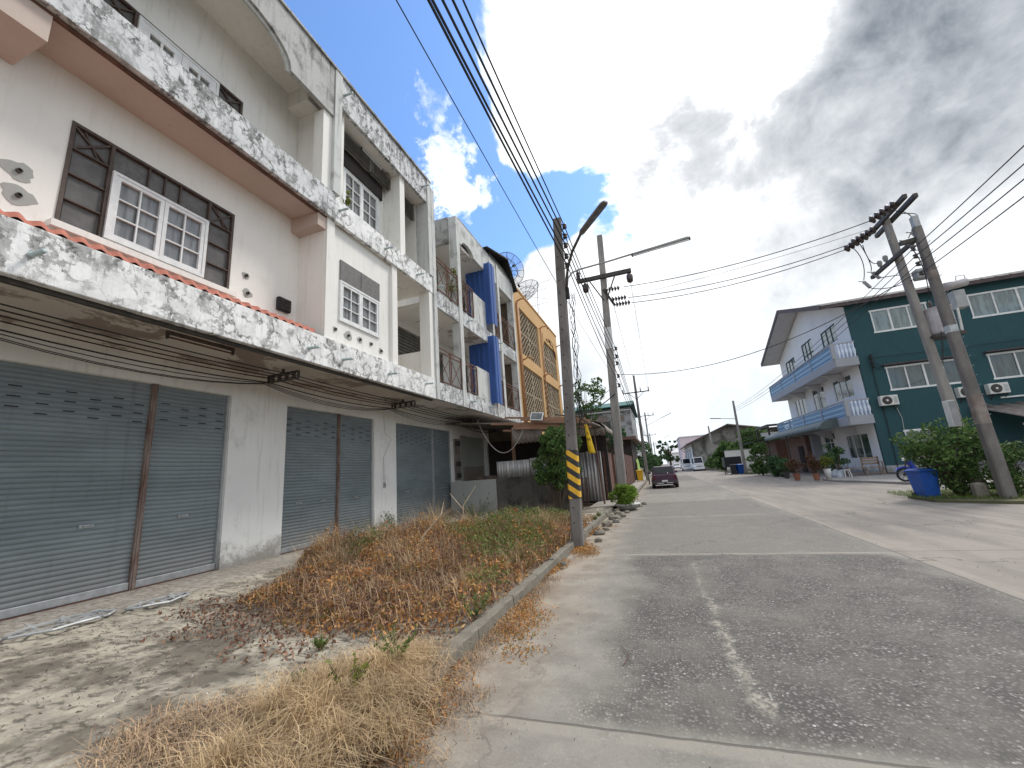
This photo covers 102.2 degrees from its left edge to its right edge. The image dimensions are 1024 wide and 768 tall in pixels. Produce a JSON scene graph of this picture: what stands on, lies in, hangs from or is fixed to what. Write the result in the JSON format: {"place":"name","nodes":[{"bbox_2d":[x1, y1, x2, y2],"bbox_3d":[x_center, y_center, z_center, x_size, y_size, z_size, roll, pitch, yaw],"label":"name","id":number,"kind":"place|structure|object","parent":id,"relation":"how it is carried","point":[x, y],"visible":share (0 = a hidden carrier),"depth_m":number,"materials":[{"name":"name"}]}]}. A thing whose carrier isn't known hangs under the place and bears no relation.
{"place":"outdoors","nodes":[
{"label":"outdoors","id":0,"kind":"place"},
{"bbox_2d":[0,506,610,767],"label":"sidewalk","id":1,"kind":"structure","parent":0,"point":[23,750],"depth_m":3.78,"materials":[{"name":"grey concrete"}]},
{"bbox_2d":[1,608,118,639],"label":"metal scrap","id":2,"kind":"object","parent":1,"relation":"on","point":[85,618],"visible":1,"depth_m":5.03,"materials":[{"name":"silver metal"}]},
{"bbox_2d":[124,591,191,610],"bbox_3d":[-4.940,3.040,5.809,0.502,0.053,0.857,-8,-13,18],"label":"metal scrap","id":3,"kind":"object","parent":1,"relation":"on","point":[171,596],"visible":1,"depth_m":5.77,"materials":[{"name":"silver metal"}]},
{"bbox_2d":[0,0,435,621],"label":"shophouse","id":4,"kind":"structure","parent":1,"relation":"on","point":[196,168],"depth_m":7.54,"materials":[{"name":"white paint"}]},
{"bbox_2d":[102,170,208,277],"bbox_3d":[-5.923,-2.621,6.971,0.080,1.155,1.460,-8,-13,18],"label":"window","id":5,"kind":"structure","parent":4,"relation":"in","point":[138,218],"depth_m":6.88,"materials":[{"name":"white paint"}]},
{"bbox_2d":[137,15,219,95],"bbox_3d":[-6.306,-5.663,7.798,0.080,1.480,1.420,-8,-13,18],"label":"window","id":6,"kind":"structure","parent":4,"relation":"in","point":[143,25],"depth_m":7.83,"materials":[{"name":"white paint"}]},
{"bbox_2d":[165,330,234,355],"bbox_3d":[-5.232,-0.680,6.982,0.060,0.130,1.100,-8,-13,18],"label":"tube light","id":7,"kind":"object","parent":4,"relation":"attached to","point":[184,336],"visible":1,"depth_m":6.90,"materials":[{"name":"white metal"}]},
{"bbox_2d":[267,369,299,383],"bbox_3d":[-4.947,-0.195,8.946,0.860,0.269,0.100,-8,-13,18],"label":"insulator rack","id":8,"kind":"object","parent":4,"relation":"attached to","point":[279,379],"visible":0.86,"depth_m":8.90,"materials":[{"name":"metal"}]},
{"bbox_2d":[0,320,465,421],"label":"cable","id":9,"kind":"object","parent":8,"relation":"attached to","point":[187,363],"visible":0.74,"depth_m":7.09,"materials":[{"name":"black rubber"}]},
{"bbox_2d":[0,315,474,422],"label":"cable","id":10,"kind":"object","parent":8,"relation":"attached to","point":[190,360],"visible":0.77,"depth_m":6.96,"materials":[{"name":"black rubber"}]},
{"bbox_2d":[0,309,480,422],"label":"cable","id":11,"kind":"object","parent":8,"relation":"attached to","point":[189,355],"visible":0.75,"depth_m":6.77,"materials":[{"name":"black rubber"}]},
{"bbox_2d":[0,303,486,422],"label":"cable","id":12,"kind":"object","parent":8,"relation":"attached to","point":[191,351],"visible":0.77,"depth_m":6.62,"materials":[{"name":"black rubber"}]},
{"bbox_2d":[0,329,497,430],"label":"cable","id":13,"kind":"object","parent":8,"relation":"attached to","point":[194,371],"visible":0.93,"depth_m":7.32,"materials":[{"name":"black rubber"}]},
{"bbox_2d":[339,280,379,337],"bbox_3d":[-3.864,-1.861,10.512,0.080,1.035,1.500,-8,-13,18],"label":"window","id":14,"kind":"structure","parent":4,"relation":"in","point":[358,310],"depth_m":10.45,"materials":[{"name":"white paint"}]},
{"bbox_2d":[343,166,378,232],"bbox_3d":[-4.424,-5.310,12.108,0.080,1.280,1.560,-8,-13,18],"label":"window","id":15,"kind":"structure","parent":4,"relation":"in","point":[364,203],"depth_m":12.11,"materials":[{"name":"white paint"}]},
{"bbox_2d":[34,626,505,767],"bbox_3d":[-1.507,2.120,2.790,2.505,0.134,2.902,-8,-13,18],"label":"grass thatch","id":16,"kind":"object","parent":1,"relation":"on","point":[137,735],"depth_m":2.51,"materials":[{"name":"beige plant"}]},
{"bbox_2d":[324,652,373,694],"bbox_3d":[-1.083,1.968,2.788,0.311,0.243,0.240,-8,-13,18],"label":"weed sprig","id":17,"kind":"object","parent":16,"relation":"on","point":[365,665],"visible":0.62,"depth_m":2.78,"materials":[{"name":"green plant"}]},
{"bbox_2d":[373,620,416,660],"bbox_3d":[-0.894,2.019,3.204,0.363,0.276,0.347,-8,-13,18],"label":"weed sprig","id":18,"kind":"object","parent":16,"relation":"on","point":[405,643],"visible":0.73,"depth_m":3.19,"materials":[{"name":"green plant"}]},
{"bbox_2d":[129,514,593,665],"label":"matted leaves","id":19,"kind":"object","parent":1,"relation":"on","point":[287,611],"visible":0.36,"depth_m":4.93,"materials":[{"name":"brown plant"}]},
{"bbox_2d":[236,508,597,642],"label":"dead weeds","id":20,"kind":"object","parent":1,"relation":"on","point":[384,613],"visible":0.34,"depth_m":5.75,"materials":[{"name":"brown plant"}]},
{"bbox_2d":[294,499,570,600],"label":"brush stems","id":21,"kind":"object","parent":1,"relation":"on","point":[394,548],"visible":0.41,"depth_m":7.63,"materials":[{"name":"plant"}]},
{"bbox_2d":[337,505,569,588],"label":"green weeds","id":22,"kind":"object","parent":1,"relation":"on","point":[503,532],"visible":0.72,"depth_m":7.67,"materials":[{"name":"green plant"}]},
{"bbox_2d":[385,188,522,528],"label":"shophouse","id":23,"kind":"structure","parent":1,"relation":"on","point":[474,354],"depth_m":16.92,"materials":[{"name":"white paint"}]},
{"bbox_2d":[453,439,461,479],"bbox_3d":[-2.386,3.336,18.276,0.120,1.800,0.550,-8,-13,18],"label":"breaker board","id":24,"kind":"object","parent":23,"relation":"attached to","point":[457,462],"visible":1,"depth_m":18.22,"materials":[{"name":"metal"}]},
{"bbox_2d":[500,252,523,283],"bbox_3d":[-0.123,-6.304,23.284,1.915,1.912,1.236,-14,-16,39],"label":"satellite dish","id":25,"kind":"object","parent":23,"relation":"attached to","point":[515,267],"visible":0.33,"depth_m":22.86,"materials":[{"name":"metal"}]},
{"bbox_2d":[457,588,490,617],"bbox_3d":[-0.366,2.299,4.335,0.282,0.288,0.364,-8,-13,18],"label":"weed sprig","id":26,"kind":"object","parent":1,"relation":"on","point":[483,601],"visible":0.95,"depth_m":4.34,"materials":[{"name":"green plant"}]},
{"bbox_2d":[451,476,582,513],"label":"cement wall","id":27,"kind":"structure","parent":1,"relation":"on","point":[522,491],"depth_m":16.51,"materials":[{"name":"grey concrete"}]},
{"bbox_2d":[497,457,565,477],"bbox_3d":[0.905,3.281,16.392,3.202,0.689,0.108,-8,-13,18],"label":"zinc fence","id":28,"kind":"object","parent":27,"relation":"on","point":[515,468],"visible":0.45,"depth_m":16.60,"materials":[{"name":"grey metal"}]},
{"bbox_2d":[531,424,582,510],"bbox_3d":[1.593,2.993,14.746,1.868,3.206,1.349,-12,-15,31],"label":"bush","id":29,"kind":"object","parent":1,"relation":"on","point":[554,468],"visible":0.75,"depth_m":14.53,"materials":[{"name":"green plant"}]},
{"bbox_2d":[590,472,651,506],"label":"footpath","id":30,"kind":"structure","parent":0,"point":[636,483],"depth_m":18.40,"materials":[{"name":"concrete"}]},
{"bbox_2d":[579,451,605,501],"bbox_3d":[3.560,4.307,19.304,1.402,2.266,0.101,-8,-13,18],"label":"zinc fence","id":31,"kind":"object","parent":30,"relation":"on","point":[588,463],"visible":0.62,"depth_m":19.22,"materials":[{"name":"grey metal"}]},
{"bbox_2d":[580,420,612,503],"bbox_3d":[4.082,3.842,20.250,2.018,3.550,5.210,-8,-13,18],"label":"curved awning","id":32,"kind":"object","parent":30,"relation":"on","point":[596,431],"visible":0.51,"depth_m":17.90,"materials":[{"name":"metal"}]},
{"bbox_2d":[563,400,640,480],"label":"house","id":33,"kind":"structure","parent":30,"relation":"on","point":[631,440],"depth_m":44.02,"materials":[{"name":"metal"}]},
{"bbox_2d":[602,451,614,499],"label":"metal gate","id":34,"kind":"structure","parent":30,"relation":"on","point":[611,470],"depth_m":21.42,"materials":[{"name":"orange metal"}]},
{"bbox_2d":[641,441,659,473],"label":"tree","id":35,"kind":"object","parent":30,"relation":"on","point":[654,462],"visible":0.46,"depth_m":61.22,"materials":[{"name":"green plant"}]},
{"bbox_2d":[583,464,667,509],"bbox_3d":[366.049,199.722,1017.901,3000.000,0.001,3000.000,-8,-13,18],"label":"ground","id":36,"kind":"structure","parent":0,"point":[591,504],"depth_m":19.34,"materials":[{"name":"grey concrete"}]},
{"bbox_2d":[301,507,613,767],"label":"kerb","id":37,"kind":"structure","parent":36,"relation":"on","point":[482,624],"depth_m":4.53,"materials":[{"name":"concrete"}]},
{"bbox_2d":[488,288,563,442],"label":"shophouse","id":38,"kind":"structure","parent":36,"relation":"on","point":[539,376],"depth_m":26.39,"materials":[{"name":"orange paint"}]},
{"bbox_2d":[445,415,611,502],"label":"timber shed","id":39,"kind":"structure","parent":36,"relation":"on","point":[528,445],"depth_m":19.36,"materials":[{"name":"wood"}]},
{"bbox_2d":[0,333,490,431],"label":"cable","id":40,"kind":"object","parent":39,"relation":"attached to","point":[195,375],"visible":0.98,"depth_m":7.37,"materials":[{"name":"black rubber"}]},
{"bbox_2d":[0,338,494,432],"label":"cable","id":41,"kind":"object","parent":39,"relation":"attached to","point":[203,380],"visible":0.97,"depth_m":7.56,"materials":[{"name":"black rubber"}]},
{"bbox_2d":[0,339,495,432],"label":"cable","id":42,"kind":"object","parent":39,"relation":"attached to","point":[195,380],"visible":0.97,"depth_m":7.34,"materials":[{"name":"black rubber"}]},
{"bbox_2d":[553,217,584,547],"bbox_3d":[1.281,-0.267,9.259,0.614,7.620,0.248,-8,-13,18],"label":"utility pole","id":43,"kind":"object","parent":36,"relation":"on","point":[574,480],"visible":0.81,"depth_m":9.06,"materials":[{"name":"concrete"}]},
{"bbox_2d":[427,0,566,264],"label":"power cable","id":44,"kind":"object","parent":43,"relation":"attached to","point":[462,65],"visible":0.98,"depth_m":5.04,"materials":[{"name":"black rubber"}]},
{"bbox_2d":[431,0,565,254],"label":"power cable","id":45,"kind":"object","parent":43,"relation":"attached to","point":[465,63],"visible":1,"depth_m":5.15,"materials":[{"name":"black rubber"}]},
{"bbox_2d":[441,0,565,244],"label":"power cable","id":46,"kind":"object","parent":43,"relation":"attached to","point":[473,62],"visible":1,"depth_m":5.47,"materials":[{"name":"black rubber"}]},
{"bbox_2d":[451,0,564,235],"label":"power cable","id":47,"kind":"object","parent":43,"relation":"attached to","point":[476,50],"visible":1,"depth_m":5.66,"materials":[{"name":"black rubber"}]},
{"bbox_2d":[462,0,563,224],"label":"power cable","id":48,"kind":"object","parent":43,"relation":"attached to","point":[472,21],"visible":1,"depth_m":5.91,"materials":[{"name":"black rubber"}]},
{"bbox_2d":[565,200,607,291],"bbox_3d":[1.522,-2.880,8.891,0.196,1.137,1.862,1,-14,-23],"label":"street lamp","id":49,"kind":"object","parent":43,"relation":"attached to","point":[596,213],"visible":1,"depth_m":8.70,"materials":[{"name":"metal"}]},
{"bbox_2d":[568,236,690,281],"bbox_3d":[2.536,-2.731,9.247,2.768,0.546,0.089,-9,-13,19],"label":"street lamp","id":50,"kind":"object","parent":43,"relation":"attached to","point":[670,243],"visible":0.96,"depth_m":9.09,"materials":[{"name":"metal"}]},
{"bbox_2d":[573,376,605,420],"bbox_3d":[5.745,3.632,31.780,3.619,8.684,2.808,-8,-13,18],"label":"tree","id":51,"kind":"object","parent":36,"relation":"on","point":[591,390],"visible":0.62,"depth_m":31.79,"materials":[{"name":"green plant"}]},
{"bbox_2d":[576,234,632,485],"bbox_3d":[4.345,-0.915,17.402,2.410,11.950,0.543,-10,-14,23],"label":"utility pole","id":52,"kind":"object","parent":36,"relation":"on","point":[603,276],"visible":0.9,"depth_m":17.57,"materials":[{"name":"concrete"}]},
{"bbox_2d":[396,0,605,364],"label":"power cable","id":53,"kind":"object","parent":52,"relation":"attached to","point":[473,137],"visible":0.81,"depth_m":7.57,"materials":[{"name":"black rubber"}]},
{"bbox_2d":[621,271,917,374],"bbox_3d":[8.341,-1.711,14.783,9.452,1.613,0.024,-13,-15,34],"label":"power cable","id":54,"kind":"object","parent":52,"relation":"attached to","point":[786,340],"visible":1,"depth_m":13.93,"materials":[{"name":"black rubber"}]},
{"bbox_2d":[624,454,634,484],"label":"metal gate","id":55,"kind":"structure","parent":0,"point":[629,471],"depth_m":33.90,"materials":[{"name":"orange metal"}]},
{"bbox_2d":[283,0,1023,464],"label":"sky","id":56,"kind":"structure","parent":0,"point":[746,130],"materials":[{"name":"white"}]},
{"bbox_2d":[357,467,1023,767],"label":"road","id":57,"kind":"structure","parent":0,"point":[967,681],"depth_m":3.53,"materials":[{"name":"concrete"}]},
{"bbox_2d":[349,574,563,767],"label":"gutter weeds","id":58,"kind":"object","parent":57,"relation":"on","point":[475,670],"visible":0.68,"depth_m":2.95,"materials":[{"name":"plant"}]},
{"bbox_2d":[351,524,615,767],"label":"gutter litter","id":59,"kind":"object","parent":57,"relation":"on","point":[579,549],"visible":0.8,"depth_m":3.90,"materials":[{"name":"brown plant"}]},
{"bbox_2d":[608,483,640,509],"bbox_3d":[4.153,4.167,15.378,1.180,0.972,1.306,-8,-13,18],"label":"bowl planter","id":60,"kind":"object","parent":57,"relation":"on","point":[626,494],"visible":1,"depth_m":15.10,"materials":[{"name":"concrete"}]},
{"bbox_2d":[622,375,649,480],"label":"utility pole","id":61,"kind":"object","parent":57,"relation":"on","point":[636,397],"visible":0.84,"depth_m":42.80,"materials":[{"name":"concrete"}]},
{"bbox_2d":[648,466,678,487],"bbox_3d":[10.718,6.531,29.208,2.020,1.420,4.560,-8,-13,17],"label":"parked car","id":62,"kind":"object","parent":57,"relation":"on","point":[662,475],"visible":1,"depth_m":27.31,"materials":[{"name":"red paint"}]},
{"bbox_2d":[656,440,679,465],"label":"tree","id":63,"kind":"object","parent":57,"relation":"on","point":[667,457],"visible":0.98,"depth_m":152.38,"materials":[{"name":"green plant"}]},
{"bbox_2d":[710,401,747,472],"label":"utility pole","id":64,"kind":"object","parent":57,"relation":"on","point":[740,444],"visible":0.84,"depth_m":43.82,"materials":[{"name":"concrete"}]},
{"bbox_2d":[679,423,790,470],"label":"warehouse","id":65,"kind":"structure","parent":57,"relation":"on","point":[700,446],"depth_m":71.82,"materials":[{"name":"metal"}]},
{"bbox_2d":[457,517,1019,767],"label":"road grit","id":66,"kind":"object","parent":57,"relation":"on","point":[735,629],"visible":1,"depth_m":4.01,"materials":[{"name":"grey gravel"}]},
{"bbox_2d":[745,442,770,474],"bbox_3d":[21.438,6.513,35.981,1.992,2.888,1.794,5,-15,-36],"label":"shrub","id":67,"kind":"object","parent":57,"relation":"on","point":[758,464],"visible":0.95,"depth_m":35.60,"materials":[{"name":"green plant"}]},
{"bbox_2d":[764,454,795,476],"bbox_3d":[20.277,6.224,31.325,1.431,1.838,3.212,-6,-13,10],"label":"shrub","id":68,"kind":"object","parent":57,"relation":"on","point":[775,471],"visible":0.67,"depth_m":31.75,"materials":[{"name":"green plant"}]},
{"bbox_2d":[782,458,807,480],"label":"potted plant","id":69,"kind":"object","parent":57,"relation":"on","point":[792,468],"visible":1,"depth_m":25.30,"materials":[{"name":"brown plant"}]},
{"bbox_2d":[804,453,823,479],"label":"potted plant","id":70,"kind":"object","parent":57,"relation":"on","point":[813,464],"visible":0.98,"depth_m":23.32,"materials":[{"name":"brown plant"}]},
{"bbox_2d":[761,270,1023,474],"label":"house","id":71,"kind":"structure","parent":57,"relation":"on","point":[829,392],"depth_m":24.73,"materials":[{"name":"teal paint"}]},
{"bbox_2d":[785,436,816,472],"bbox_3d":[25.142,6.119,35.659,0.970,2.950,5.450,-8,-13,18],"label":"porch","id":72,"kind":"object","parent":71,"relation":"attached to","point":[800,448],"visible":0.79,"depth_m":34.72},
{"bbox_2d":[812,386,826,411],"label":"window","id":73,"kind":"structure","parent":71,"relation":"in","point":[819,398],"depth_m":31.88,"materials":[{"name":"grey glass"}]},
{"bbox_2d":[821,324,837,346],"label":"window","id":74,"kind":"structure","parent":71,"relation":"in","point":[829,335],"depth_m":28.66,"materials":[{"name":"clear glass"}]},
{"bbox_2d":[832,374,854,401],"bbox_3d":[22.243,0.307,27.677,0.080,1.450,2.950,-8,-13,18],"label":"window","id":75,"kind":"structure","parent":71,"relation":"in","point":[844,390],"depth_m":27.62,"materials":[{"name":"grey glass"}]},
{"bbox_2d":[846,433,872,458],"bbox_3d":[22.457,4.021,26.688,0.080,1.560,3.200,-8,-13,18],"label":"window","id":76,"kind":"structure","parent":71,"relation":"in","point":[859,445],"depth_m":26.71,"materials":[{"name":"grey glass"}]},
{"bbox_2d":[877,394,899,409],"bbox_3d":[21.971,1.087,24.071,0.840,0.842,0.404,-8,-13,18],"label":"air conditioner","id":77,"kind":"object","parent":71,"relation":"attached to","point":[887,400],"visible":1,"depth_m":23.97,"materials":[{"name":"metal"}]},
{"bbox_2d":[868,302,926,332],"bbox_3d":[23.296,-3.977,24.827,2.830,1.460,0.090,-8,-13,18],"label":"window","id":78,"kind":"structure","parent":71,"relation":"in","point":[897,317],"depth_m":24.92,"materials":[{"name":"grey glass"}]},
{"bbox_2d":[881,356,960,390],"bbox_3d":[23.891,-0.625,23.815,3.820,1.570,0.360,-8,-13,18],"label":"window","id":79,"kind":"structure","parent":71,"relation":"in","point":[915,375],"depth_m":24.05,"materials":[{"name":"white paint"}]},
{"bbox_2d":[966,286,1023,318],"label":"window","id":80,"kind":"structure","parent":71,"relation":"in","point":[1008,300],"depth_m":23.44,"materials":[{"name":"grey glass"}]},
{"bbox_2d":[984,382,1010,398],"bbox_3d":[26.557,0.369,22.563,0.840,0.842,0.404,-8,-13,18],"label":"air conditioner","id":81,"kind":"object","parent":71,"relation":"attached to","point":[992,389],"visible":1,"depth_m":22.47,"materials":[{"name":"metal"}]},
{"bbox_2d":[982,346,1023,379],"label":"window","id":82,"kind":"structure","parent":71,"relation":"in","point":[1009,364],"depth_m":22.80,"materials":[{"name":"white paint"}]},
{"bbox_2d":[903,468,940,496],"bbox_3d":[12.256,2.962,12.289,0.533,0.877,0.692,-6,-13,8],"label":"wheelie bin","id":83,"kind":"object","parent":57,"relation":"on","point":[923,481],"visible":0.77,"depth_m":12.08,"materials":[{"name":"blue plastic"}]},
{"bbox_2d":[676,434,704,466],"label":"building","id":84,"kind":"structure","parent":0,"point":[682,441],"depth_m":133.94,"materials":[{"name":"white paint"}]},
{"bbox_2d":[713,469,769,473],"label":"verge","id":85,"kind":"structure","parent":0,"point":[750,472],"depth_m":43.75,"materials":[{"name":"grey concrete"}]},
{"bbox_2d":[703,440,733,470],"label":"tree","id":86,"kind":"object","parent":85,"relation":"on","point":[718,454],"visible":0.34,"depth_m":58.22,"materials":[{"name":"green plant"}]},
{"bbox_2d":[724,449,765,472],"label":"boundary wall","id":87,"kind":"structure","parent":85,"relation":"on","point":[730,453],"depth_m":49.11,"materials":[{"name":"white concrete"}]},
{"bbox_2d":[725,426,778,450],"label":"tree","id":88,"kind":"object","parent":85,"relation":"on","point":[750,432],"visible":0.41,"depth_m":52.26,"materials":[{"name":"green plant"}]},
{"bbox_2d":[742,423,792,470],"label":"roof terrace frame","id":89,"kind":"object","parent":85,"relation":"on","point":[778,447],"visible":0.43,"depth_m":40.75,"materials":[{"name":"metal"}]},
{"bbox_2d":[822,467,1023,484],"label":"house apron","id":90,"kind":"object","parent":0,"point":[886,478],"visible":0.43,"depth_m":20.67,"materials":[{"name":"concrete"}]},
{"bbox_2d":[819,455,833,478],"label":"potted plant","id":91,"kind":"object","parent":90,"relation":"on","point":[826,462],"visible":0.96,"depth_m":23.11,"materials":[{"name":"green plant"}]},
{"bbox_2d":[822,444,850,477],"bbox_3d":[18.733,4.363,23.720,1.295,1.946,0.780,-5,-12,2],"label":"potted plant","id":92,"kind":"object","parent":90,"relation":"on","point":[835,453],"visible":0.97,"depth_m":23.69,"materials":[{"name":"green plant"}]},
{"bbox_2d":[845,456,885,476],"bbox_3d":[20.134,4.701,23.610,1.680,1.040,0.520,-8,-13,18],"label":"bench","id":93,"kind":"object","parent":90,"relation":"on","point":[873,459],"visible":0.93,"depth_m":23.63,"materials":[{"name":"grey wood"}]},
{"bbox_2d":[986,395,1023,415],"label":"lean to","id":94,"kind":"object","parent":90,"relation":"on","point":[1016,408],"visible":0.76,"depth_m":21.60,"materials":[{"name":"metal"}]},
{"bbox_2d":[880,485,1023,503],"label":"verge","id":95,"kind":"structure","parent":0,"point":[1019,500],"depth_m":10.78,"materials":[{"name":"green plant"}]},
{"bbox_2d":[844,193,981,481],"bbox_3d":[13.094,-1.263,13.363,1.705,9.650,3.516,-8,-13,18],"label":"utility pole","id":96,"kind":"object","parent":95,"relation":"on","point":[944,387],"visible":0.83,"depth_m":13.58,"materials":[{"name":"concrete"}]},
{"bbox_2d":[628,243,851,297],"bbox_3d":[8.609,-4.303,16.177,7.944,0.511,0.029,-8,-13,19],"label":"power cable","id":97,"kind":"object","parent":96,"relation":"attached to","point":[742,276],"visible":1,"depth_m":16.01,"materials":[{"name":"black rubber"}]},
{"bbox_2d":[624,221,869,286],"bbox_3d":[8.333,-4.661,15.601,8.213,0.362,0.029,-11,-14,28],"label":"power cable","id":98,"kind":"object","parent":96,"relation":"attached to","point":[754,258],"visible":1,"depth_m":15.17,"materials":[{"name":"black rubber"}]},
{"bbox_2d":[923,274,969,340],"bbox_3d":[14.014,-2.464,13.322,1.301,1.942,0.700,-8,-13,18],"label":"transformer","id":99,"kind":"object","parent":96,"relation":"attached to","point":[958,299],"visible":0.59,"depth_m":13.21,"materials":[{"name":"paint"}]},
{"bbox_2d":[942,400,961,426],"bbox_3d":[12.535,0.838,11.768,0.180,0.750,0.270,-8,-13,18],"label":"meter cabinet","id":100,"kind":"object","parent":96,"relation":"attached to","point":[951,413],"visible":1,"depth_m":11.69,"materials":[{"name":"grey metal"}]},
{"bbox_2d":[889,416,999,495],"bbox_3d":[12.836,2.075,11.956,2.552,2.409,1.844,-3,-12,-3],"label":"bush","id":101,"kind":"object","parent":95,"relation":"on","point":[966,441],"visible":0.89,"depth_m":11.86,"materials":[{"name":"green plant"}]},
{"bbox_2d":[898,215,1017,497],"bbox_3d":[12.323,-0.961,11.570,0.752,8.400,0.397,-8,-13,18],"label":"utility pole","id":102,"kind":"object","parent":95,"relation":"on","point":[1000,472],"visible":0.98,"depth_m":11.38,"materials":[{"name":"concrete"}]},
{"bbox_2d":[970,482,989,497],"bbox_3d":[12.675,2.876,11.197,0.279,0.416,0.200,-8,-13,18],"label":"cement block","id":103,"kind":"object","parent":95,"relation":"on","point":[979,488],"depth_m":11.13,"materials":[{"name":"concrete"}]},
{"bbox_2d":[949,440,1023,492],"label":"bush","id":104,"kind":"object","parent":95,"relation":"on","point":[1014,454],"visible":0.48,"depth_m":11.39,"materials":[{"name":"green plant"}]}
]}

